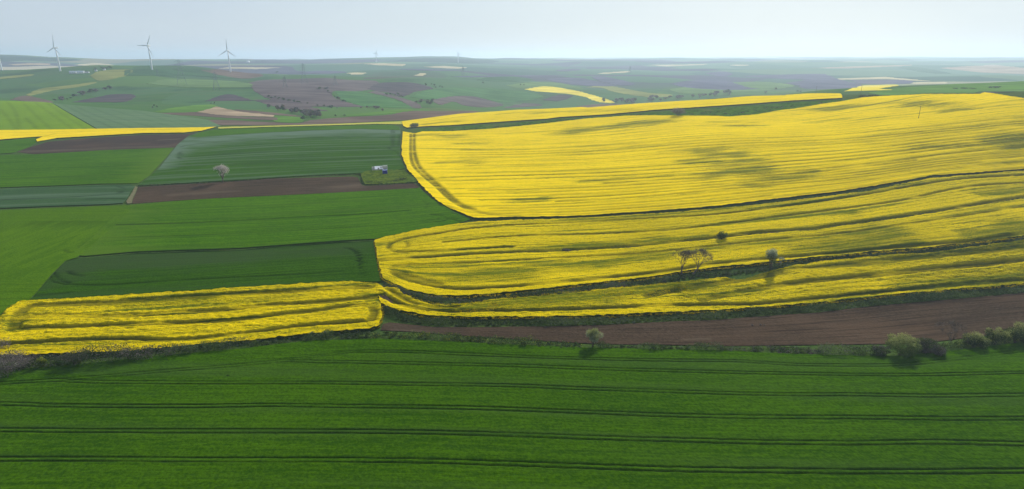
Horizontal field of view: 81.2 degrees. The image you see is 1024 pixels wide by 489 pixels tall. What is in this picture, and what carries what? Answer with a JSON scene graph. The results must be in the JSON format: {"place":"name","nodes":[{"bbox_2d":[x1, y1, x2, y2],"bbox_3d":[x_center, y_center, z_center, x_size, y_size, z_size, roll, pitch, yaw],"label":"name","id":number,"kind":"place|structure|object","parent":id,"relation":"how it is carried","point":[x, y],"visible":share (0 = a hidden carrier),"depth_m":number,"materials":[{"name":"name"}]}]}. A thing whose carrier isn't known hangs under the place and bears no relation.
{"place":"outdoors","nodes":[
{"label":"outdoors","id":0,"kind":"place"},
{"bbox_2d":[0,74,33,78],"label":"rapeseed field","id":1,"kind":"structure","parent":0,"point":[13,76],"depth_m":2109.55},
{"bbox_2d":[0,137,36,153],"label":"wheat field","id":2,"kind":"structure","parent":0,"point":[11,146],"depth_m":773.51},
{"bbox_2d":[8,63,49,64],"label":"stubble field","id":3,"kind":"structure","parent":0,"point":[31,64],"depth_m":4553.84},
{"bbox_2d":[11,96,51,102],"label":"ploughed field","id":4,"kind":"structure","parent":0,"point":[27,98],"depth_m":1548.22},
{"bbox_2d":[0,101,94,129],"bbox_3d":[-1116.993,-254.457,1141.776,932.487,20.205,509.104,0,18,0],"label":"wheat field","id":5,"kind":"structure","parent":0,"point":[22,115],"depth_m":1067.31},
{"bbox_2d":[26,82,95,95],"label":"rapeseed field","id":6,"kind":"structure","parent":0,"point":[42,90],"depth_m":1835.84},
{"bbox_2d":[0,205,132,315],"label":"wheat field","id":7,"kind":"structure","parent":0,"point":[38,247],"depth_m":372.19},
{"bbox_2d":[0,184,134,208],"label":"wheat field","id":8,"kind":"structure","parent":0,"point":[61,196],"depth_m":488.27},
{"bbox_2d":[0,148,173,187],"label":"wheat field","id":9,"kind":"structure","parent":0,"point":[130,166],"depth_m":613.95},
{"bbox_2d":[78,63,110,65],"bbox_3d":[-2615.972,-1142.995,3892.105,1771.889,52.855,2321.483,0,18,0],"label":"stubble field","id":10,"kind":"structure","parent":0,"point":[93,64],"depth_m":4906.87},
{"bbox_2d":[74,94,135,101],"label":"ploughed field","id":11,"kind":"structure","parent":0,"point":[117,98],"depth_m":1560.39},
{"bbox_2d":[18,133,194,153],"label":"ploughed field","id":12,"kind":"structure","parent":0,"point":[129,142],"depth_m":785.64,"materials":[{"name":"soil"}]},
{"bbox_2d":[0,127,216,141],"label":"rapeseed field","id":13,"kind":"structure","parent":0,"point":[48,134],"depth_m":889.05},
{"bbox_2d":[53,103,221,128],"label":"wheat field","id":14,"kind":"structure","parent":0,"point":[98,117],"depth_m":1077.71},
{"bbox_2d":[124,69,239,78],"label":"wheat field","id":15,"kind":"structure","parent":0,"point":[165,72],"depth_m":2254.32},
{"bbox_2d":[155,104,215,112],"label":"wheat field","id":16,"kind":"structure","parent":0,"point":[195,108],"depth_m":1266.96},
{"bbox_2d":[0,281,382,357],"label":"rapeseed field","id":17,"kind":"structure","parent":0,"point":[48,327],"depth_m":261.35,"materials":[{"name":"plant"}]},
{"bbox_2d":[146,79,252,87],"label":"wheat field","id":18,"kind":"structure","parent":0,"point":[200,83],"depth_m":1926.81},
{"bbox_2d":[30,241,380,299],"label":"wheat field","id":19,"kind":"structure","parent":0,"point":[138,273],"depth_m":319.75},
{"bbox_2d":[163,112,277,119],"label":"ploughed field","id":20,"kind":"structure","parent":0,"point":[222,116],"depth_m":1155.09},
{"bbox_2d":[207,94,253,100],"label":"ploughed field","id":21,"kind":"structure","parent":0,"point":[228,97],"depth_m":1506.42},
{"bbox_2d":[202,69,262,78],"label":"ploughed field","id":22,"kind":"structure","parent":0,"point":[240,75],"depth_m":2384.41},
{"bbox_2d":[220,43,235,71],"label":"wind turbine","id":23,"kind":"object","parent":22,"relation":"on","point":[228,52],"visible":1,"depth_m":2437.68,"materials":[{"name":"white paint"}]},
{"bbox_2d":[199,107,273,116],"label":"stubble field","id":24,"kind":"structure","parent":0,"point":[218,111],"depth_m":1214.16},
{"bbox_2d":[219,67,273,68],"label":"stubble field","id":25,"kind":"structure","parent":0,"point":[247,68],"depth_m":3872.21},
{"bbox_2d":[234,109,301,116],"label":"ploughed field","id":26,"kind":"structure","parent":0,"point":[260,112],"depth_m":1230.59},
{"bbox_2d":[73,188,469,256],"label":"wheat field","id":27,"kind":"structure","parent":0,"point":[233,223],"depth_m":414.95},
{"bbox_2d":[138,127,404,185],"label":"wheat field","id":28,"kind":"structure","parent":0,"point":[189,159],"depth_m":686.74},
{"bbox_2d":[132,176,418,203],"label":"ploughed field","id":29,"kind":"structure","parent":0,"point":[259,187],"depth_m":519.38,"materials":[{"name":"soil"}]},
{"bbox_2d":[126,186,137,203],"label":"dry weeds","id":30,"kind":"object","parent":29,"relation":"on","point":[130,197],"visible":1,"depth_m":487.54,"materials":[{"name":"plant"}]},
{"bbox_2d":[273,116,303,122],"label":"wheat field","id":31,"kind":"structure","parent":0,"point":[289,119],"depth_m":1100.60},
{"bbox_2d":[255,100,327,110],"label":"ploughed field","id":32,"kind":"structure","parent":0,"point":[274,103],"depth_m":1383.59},
{"bbox_2d":[191,125,399,136],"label":"wheat field","id":33,"kind":"structure","parent":0,"point":[220,132],"depth_m":931.70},
{"bbox_2d":[249,78,378,106],"bbox_3d":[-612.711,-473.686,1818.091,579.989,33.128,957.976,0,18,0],"label":"ploughed field","id":34,"kind":"structure","parent":0,"point":[305,92],"depth_m":1742.58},
{"bbox_2d":[302,71,346,73],"bbox_3d":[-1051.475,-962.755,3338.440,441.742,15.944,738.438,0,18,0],"label":"ploughed field","id":35,"kind":"structure","parent":0,"point":[322,72],"depth_m":3471.07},
{"bbox_2d":[209,111,477,124],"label":"ploughed field","id":36,"kind":"structure","parent":0,"point":[410,115],"depth_m":1094.81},
{"bbox_2d":[335,91,413,107],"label":"wheat field","id":37,"kind":"structure","parent":0,"point":[364,99],"depth_m":1554.00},
{"bbox_2d":[344,109,412,116],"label":"wheat field","id":38,"kind":"structure","parent":0,"point":[380,112],"depth_m":1210.94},
{"bbox_2d":[371,63,405,65],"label":"stubble field","id":39,"kind":"structure","parent":0,"point":[388,64],"depth_m":4023.78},
{"bbox_2d":[369,91,421,107],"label":"ploughed field","id":40,"kind":"structure","parent":0,"point":[410,103],"depth_m":1620.66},
{"bbox_2d":[368,82,432,96],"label":"ploughed field","id":41,"kind":"structure","parent":0,"point":[403,89],"depth_m":1987.43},
{"bbox_2d":[401,69,461,70],"bbox_3d":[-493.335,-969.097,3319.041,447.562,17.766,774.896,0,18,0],"label":"ploughed field","id":42,"kind":"structure","parent":0,"point":[431,70],"depth_m":3061.02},
{"bbox_2d":[429,66,466,68],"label":"stubble field","id":43,"kind":"structure","parent":0,"point":[451,67],"depth_m":3859.15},
{"bbox_2d":[432,96,502,106],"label":"ploughed field","id":44,"kind":"structure","parent":0,"point":[472,101],"depth_m":1899.65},
{"bbox_2d":[411,87,542,101],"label":"wheat field","id":45,"kind":"structure","parent":0,"point":[501,95],"depth_m":2119.61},
{"bbox_2d":[477,75,531,81],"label":"wheat field","id":46,"kind":"structure","parent":0,"point":[507,79],"depth_m":2806.04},
{"bbox_2d":[451,75,566,76],"bbox_3d":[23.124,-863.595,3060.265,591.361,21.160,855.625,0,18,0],"label":"ploughed field","id":47,"kind":"structure","parent":0,"point":[507,75],"depth_m":3102.81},
{"bbox_2d":[0,339,1023,488],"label":"wheat field","id":48,"kind":"structure","parent":0,"point":[371,414],"depth_m":188.15,"materials":[{"name":"plant"}]},
{"bbox_2d":[0,54,1023,369],"bbox_3d":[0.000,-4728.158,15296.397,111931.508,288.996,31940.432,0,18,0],"label":"terrain","id":49,"kind":"structure","parent":0,"point":[656,74],"depth_m":2273.45,"materials":[{"name":"plant"}]},
{"bbox_2d":[0,337,10,348],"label":"bramble","id":50,"kind":"object","parent":49,"relation":"on","point":[5,343],"visible":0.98,"depth_m":233.20,"materials":[{"name":"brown plant"}]},
{"bbox_2d":[0,349,40,378],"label":"bramble","id":51,"kind":"object","parent":49,"relation":"on","point":[16,361],"visible":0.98,"depth_m":218.33,"materials":[{"name":"brown plant"}]},
{"bbox_2d":[0,55,78,61],"bbox_3d":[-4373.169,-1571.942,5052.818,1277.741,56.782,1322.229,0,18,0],"label":"distant wood","id":52,"kind":"object","parent":49,"relation":"on","point":[5,58],"visible":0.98,"depth_m":5077.58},
{"bbox_2d":[36,356,46,366],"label":"bush","id":53,"kind":"object","parent":49,"relation":"on","point":[41,361],"visible":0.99,"depth_m":220.50,"materials":[{"name":"green plant"}]},
{"bbox_2d":[48,36,60,70],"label":"wind turbine","id":54,"kind":"object","parent":49,"relation":"on","point":[56,51],"visible":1,"depth_m":2178.44,"materials":[{"name":"white paint"}]},
{"bbox_2d":[56,348,92,363],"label":"bramble","id":55,"kind":"object","parent":49,"relation":"on","point":[70,357],"visible":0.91,"depth_m":222.38,"materials":[{"name":"brown plant"}]},
{"bbox_2d":[0,342,180,369],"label":"hedge","id":56,"kind":"object","parent":49,"relation":"on","point":[99,354],"visible":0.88,"depth_m":224.80,"materials":[{"name":"green plant"}]},
{"bbox_2d":[89,69,132,80],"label":"rough pasture","id":57,"kind":"structure","parent":49,"relation":"attached to","point":[107,75],"depth_m":2089.67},
{"bbox_2d":[116,346,141,359],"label":"bramble","id":58,"kind":"object","parent":49,"relation":"on","point":[125,352],"visible":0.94,"depth_m":226.42,"materials":[{"name":"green plant"}]},
{"bbox_2d":[137,36,153,69],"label":"wind turbine","id":59,"kind":"object","parent":49,"relation":"on","point":[147,45],"visible":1,"depth_m":2239.09,"materials":[{"name":"white paint"}]},
{"bbox_2d":[29,306,384,357],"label":"rape clumps","id":60,"kind":"object","parent":49,"relation":"on","point":[380,323],"visible":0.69,"depth_m":248.74,"materials":[{"name":"yellow plant"}]},
{"bbox_2d":[213,164,229,182],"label":"blossoming tree","id":61,"kind":"object","parent":49,"relation":"on","point":[218,168],"visible":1,"depth_m":539.81,"materials":[{"name":"beige plant"}]},
{"bbox_2d":[164,329,369,355],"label":"hedge","id":62,"kind":"object","parent":49,"relation":"on","point":[186,349],"visible":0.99,"depth_m":239.05,"materials":[{"name":"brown plant"}]},
{"bbox_2d":[136,173,414,186],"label":"grass verge","id":63,"kind":"object","parent":49,"relation":"on","point":[271,178],"depth_m":543.40,"materials":[{"name":"green plant"}]},
{"bbox_2d":[218,121,402,128],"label":"field margin","id":64,"kind":"object","parent":49,"relation":"attached to","point":[368,123],"visible":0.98,"depth_m":989.26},
{"bbox_2d":[372,165,387,169],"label":"hut","id":65,"kind":"object","parent":49,"relation":"on","point":[383,167],"visible":0.88,"depth_m":601.54,"materials":[{"name":"white paint"}]},
{"bbox_2d":[361,169,417,184],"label":"weeds","id":66,"kind":"object","parent":49,"relation":"on","point":[378,176],"visible":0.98,"depth_m":563.14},
{"bbox_2d":[398,57,497,63],"bbox_3d":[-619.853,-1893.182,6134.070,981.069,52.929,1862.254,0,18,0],"label":"distant wood","id":67,"kind":"object","parent":49,"relation":"on","point":[461,60],"visible":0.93,"depth_m":5801.07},
{"bbox_2d":[364,330,581,348],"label":"hedge","id":68,"kind":"object","parent":49,"relation":"on","point":[518,339],"visible":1,"depth_m":241.83,"materials":[{"name":"green plant"}]},
{"bbox_2d":[410,279,706,304],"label":"rape clumps","id":69,"kind":"object","parent":49,"relation":"on","point":[526,295],"visible":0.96,"depth_m":286.63,"materials":[{"name":"yellow plant"}]},
{"bbox_2d":[453,287,688,312],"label":"rape clumps","id":70,"kind":"object","parent":49,"relation":"on","point":[621,292],"visible":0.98,"depth_m":287.11,"materials":[{"name":"yellow plant"}]},
{"bbox_2d":[383,263,783,303],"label":"ditch scrub","id":71,"kind":"object","parent":49,"relation":"on","point":[589,288],"visible":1,"depth_m":296.38,"materials":[{"name":"green plant"}]},
{"bbox_2d":[585,327,602,346],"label":"bush","id":72,"kind":"object","parent":49,"relation":"on","point":[594,333],"visible":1,"depth_m":236.50,"materials":[{"name":"green plant"}]},
{"bbox_2d":[595,341,760,351],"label":"hedge","id":73,"kind":"object","parent":49,"relation":"on","point":[721,347],"visible":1,"depth_m":235.40,"materials":[{"name":"green plant"}]},
{"bbox_2d":[671,107,686,115],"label":"bush","id":74,"kind":"object","parent":49,"relation":"on","point":[676,110],"visible":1,"depth_m":801.85,"materials":[{"name":"green plant"}]},
{"bbox_2d":[671,249,693,274],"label":"bare tree","id":75,"kind":"object","parent":49,"relation":"on","point":[688,252],"visible":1,"depth_m":311.76,"materials":[{"name":"brown plant"}]},
{"bbox_2d":[373,236,1023,299],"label":"rape clumps","id":76,"kind":"object","parent":49,"relation":"on","point":[507,294],"visible":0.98,"depth_m":326.02,"materials":[{"name":"yellow plant"}]},
{"bbox_2d":[690,247,711,273],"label":"bare tree","id":77,"kind":"object","parent":49,"relation":"on","point":[703,252],"visible":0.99,"depth_m":312.63,"materials":[{"name":"brown plant"}]},
{"bbox_2d":[381,284,1023,319],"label":"rape clumps","id":78,"kind":"object","parent":49,"relation":"on","point":[698,312],"visible":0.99,"depth_m":269.16,"materials":[{"name":"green plant"}]},
{"bbox_2d":[382,284,1023,326],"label":"grass verge","id":79,"kind":"object","parent":49,"relation":"on","point":[796,308],"depth_m":268.73,"materials":[{"name":"green grass"}]},
{"bbox_2d":[406,170,1023,220],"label":"ditch grass","id":80,"kind":"structure","parent":49,"relation":"on","point":[720,207],"depth_m":435.78,"materials":[{"name":"green plant"}]},
{"bbox_2d":[717,231,727,238],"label":"bush","id":81,"kind":"object","parent":49,"relation":"on","point":[722,235],"visible":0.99,"depth_m":360.59,"materials":[{"name":"green plant"}]},
{"bbox_2d":[765,248,778,267],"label":"tree","id":82,"kind":"object","parent":49,"relation":"on","point":[771,255],"visible":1,"depth_m":320.31,"materials":[{"name":"green plant"}]},
{"bbox_2d":[750,342,885,355],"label":"hedge","id":83,"kind":"object","parent":49,"relation":"on","point":[796,350],"visible":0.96,"depth_m":233.04,"materials":[{"name":"green plant"}]},
{"bbox_2d":[870,344,891,356],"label":"bush","id":84,"kind":"object","parent":49,"relation":"on","point":[881,350],"visible":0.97,"depth_m":230.68,"materials":[{"name":"green plant"}]},
{"bbox_2d":[782,238,1023,265],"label":"ditch grass","id":85,"kind":"structure","parent":49,"relation":"on","point":[942,249],"depth_m":337.27,"materials":[{"name":"green plant"}]},
{"bbox_2d":[884,332,923,357],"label":"bush","id":86,"kind":"object","parent":49,"relation":"on","point":[909,351],"visible":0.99,"depth_m":229.24,"materials":[{"name":"green plant"}]},
{"bbox_2d":[915,337,947,356],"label":"bush","id":87,"kind":"object","parent":49,"relation":"on","point":[938,349],"visible":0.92,"depth_m":232.08,"materials":[{"name":"green plant"}]},
{"bbox_2d":[934,320,968,341],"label":"bare shrub","id":88,"kind":"object","parent":49,"relation":"on","point":[953,328],"visible":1,"depth_m":242.75,"materials":[{"name":"brown plant"}]},
{"bbox_2d":[912,337,1019,352],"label":"hedge","id":89,"kind":"object","parent":49,"relation":"on","point":[958,342],"visible":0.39,"depth_m":239.74,"materials":[{"name":"green plant"}]},
{"bbox_2d":[962,331,988,348],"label":"bush","id":90,"kind":"object","parent":49,"relation":"on","point":[975,338],"visible":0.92,"depth_m":238.62,"materials":[{"name":"green plant"}]},
{"bbox_2d":[984,327,1012,344],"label":"bush","id":91,"kind":"object","parent":49,"relation":"on","point":[1001,335],"visible":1,"depth_m":240.77,"materials":[{"name":"green plant"}]},
{"bbox_2d":[1002,321,1023,343],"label":"bush","id":92,"kind":"object","parent":49,"relation":"on","point":[1016,333],"visible":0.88,"depth_m":242.63,"materials":[{"name":"green plant"}]},
{"bbox_2d":[0,0,1023,58],"label":"sky","id":93,"kind":"structure","parent":0,"point":[94,29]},
{"bbox_2d":[504,103,541,107],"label":"ploughed field","id":94,"kind":"structure","parent":0,"point":[523,105],"depth_m":1997.26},
{"bbox_2d":[507,82,582,88],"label":"wheat field","id":95,"kind":"structure","parent":0,"point":[535,84],"depth_m":2539.33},
{"bbox_2d":[543,95,572,100],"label":"ploughed field","id":96,"kind":"structure","parent":0,"point":[558,97],"depth_m":2152.16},
{"bbox_2d":[525,86,614,102],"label":"rapeseed field","id":97,"kind":"structure","parent":0,"point":[564,91],"depth_m":2304.50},
{"bbox_2d":[546,78,615,85],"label":"ploughed field","id":98,"kind":"structure","parent":0,"point":[581,81],"depth_m":2936.81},
{"bbox_2d":[577,104,623,106],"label":"ploughed field","id":99,"kind":"structure","parent":0,"point":[595,105],"depth_m":1936.81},
{"bbox_2d":[592,76,633,85],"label":"ploughed field","id":100,"kind":"structure","parent":0,"point":[610,80],"depth_m":2945.97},
{"bbox_2d":[401,93,841,128],"bbox_3d":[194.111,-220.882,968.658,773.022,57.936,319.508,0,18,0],"label":"rapeseed field","id":101,"kind":"structure","parent":0,"point":[496,117],"depth_m":924.10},
{"bbox_2d":[585,86,671,96],"bbox_3d":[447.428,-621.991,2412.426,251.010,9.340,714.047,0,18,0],"label":"stubble field","id":102,"kind":"structure","parent":0,"point":[626,91],"depth_m":2309.30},
{"bbox_2d":[415,97,860,132],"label":"grass bank","id":103,"kind":"structure","parent":0,"point":[728,110],"depth_m":816.39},
{"bbox_2d":[428,114,641,130],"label":"bank scrub","id":104,"kind":"object","parent":103,"relation":"on","point":[542,122],"visible":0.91,"depth_m":867.14,"materials":[{"name":"green plant"}]},
{"bbox_2d":[691,102,822,114],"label":"bank scrub","id":105,"kind":"object","parent":103,"relation":"on","point":[756,110],"visible":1,"depth_m":784.67,"materials":[{"name":"green plant"}]},
{"bbox_2d":[655,64,705,65],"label":"stubble field","id":106,"kind":"structure","parent":0,"point":[680,65],"depth_m":5411.60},
{"bbox_2d":[374,171,1023,297],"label":"rapeseed field","id":107,"kind":"structure","parent":0,"point":[405,261],"depth_m":362.40,"materials":[{"name":"plant"}]},
{"bbox_2d":[378,239,1023,319],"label":"rapeseed field","id":108,"kind":"structure","parent":0,"point":[993,265],"depth_m":297.63,"materials":[{"name":"plant"}]},
{"bbox_2d":[381,293,1023,345],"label":"ploughed field","id":109,"kind":"structure","parent":0,"point":[877,324],"depth_m":256.40,"materials":[{"name":"soil"}]},
{"bbox_2d":[401,92,1023,219],"bbox_3d":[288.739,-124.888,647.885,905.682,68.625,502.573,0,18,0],"label":"rapeseed field","id":110,"kind":"structure","parent":0,"point":[613,165],"depth_m":553.68,"materials":[{"name":"plant"}]},
{"bbox_2d":[673,80,757,89],"bbox_3d":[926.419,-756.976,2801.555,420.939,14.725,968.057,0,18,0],"label":"ploughed field","id":111,"kind":"structure","parent":0,"point":[714,84],"depth_m":2617.74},
{"bbox_2d":[706,71,732,76],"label":"ploughed field","id":112,"kind":"structure","parent":0,"point":[721,73],"depth_m":3761.36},
{"bbox_2d":[430,198,1021,257],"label":"ditch grass","id":113,"kind":"structure","parent":0,"point":[761,232],"depth_m":369.46,"materials":[{"name":"green plant"}]},
{"bbox_2d":[669,82,794,93],"bbox_3d":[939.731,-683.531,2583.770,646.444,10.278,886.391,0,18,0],"label":"wheat field","id":114,"kind":"structure","parent":0,"point":[760,86],"depth_m":2452.82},
{"bbox_2d":[745,74,861,88],"bbox_3d":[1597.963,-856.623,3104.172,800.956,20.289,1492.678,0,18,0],"label":"ploughed field","id":115,"kind":"structure","parent":0,"point":[817,81],"depth_m":2833.71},
{"bbox_2d":[825,65,910,67],"bbox_3d":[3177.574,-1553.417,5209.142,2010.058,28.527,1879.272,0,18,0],"label":"stubble field","id":116,"kind":"structure","parent":0,"point":[866,66],"depth_m":4917.56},
{"bbox_2d":[847,85,898,90],"bbox_3d":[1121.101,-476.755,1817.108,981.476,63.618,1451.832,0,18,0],"label":"rapeseed field","id":117,"kind":"structure","parent":0,"point":[869,87],"depth_m":1208.80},
{"bbox_2d":[849,80,914,83],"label":"ploughed field","id":118,"kind":"structure","parent":0,"point":[883,81],"depth_m":2709.66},
{"bbox_2d":[838,77,925,80],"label":"stubble field","id":119,"kind":"structure","parent":0,"point":[879,78],"depth_m":3179.88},
{"bbox_2d":[900,67,950,73],"bbox_3d":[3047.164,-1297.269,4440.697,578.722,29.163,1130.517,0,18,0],"label":"wheat field","id":120,"kind":"structure","parent":0,"point":[919,69],"depth_m":4454.60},
{"bbox_2d":[911,82,948,83],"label":"stubble field","id":121,"kind":"structure","parent":0,"point":[929,83],"depth_m":2558.35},
{"bbox_2d":[867,81,1023,94],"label":"wheat field","id":122,"kind":"structure","parent":0,"point":[1005,86],"depth_m":1111.67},
{"bbox_2d":[945,65,1023,73],"bbox_3d":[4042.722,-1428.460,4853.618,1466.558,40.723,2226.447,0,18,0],"label":"stubble field","id":123,"kind":"structure","parent":0,"point":[998,69],"depth_m":4564.72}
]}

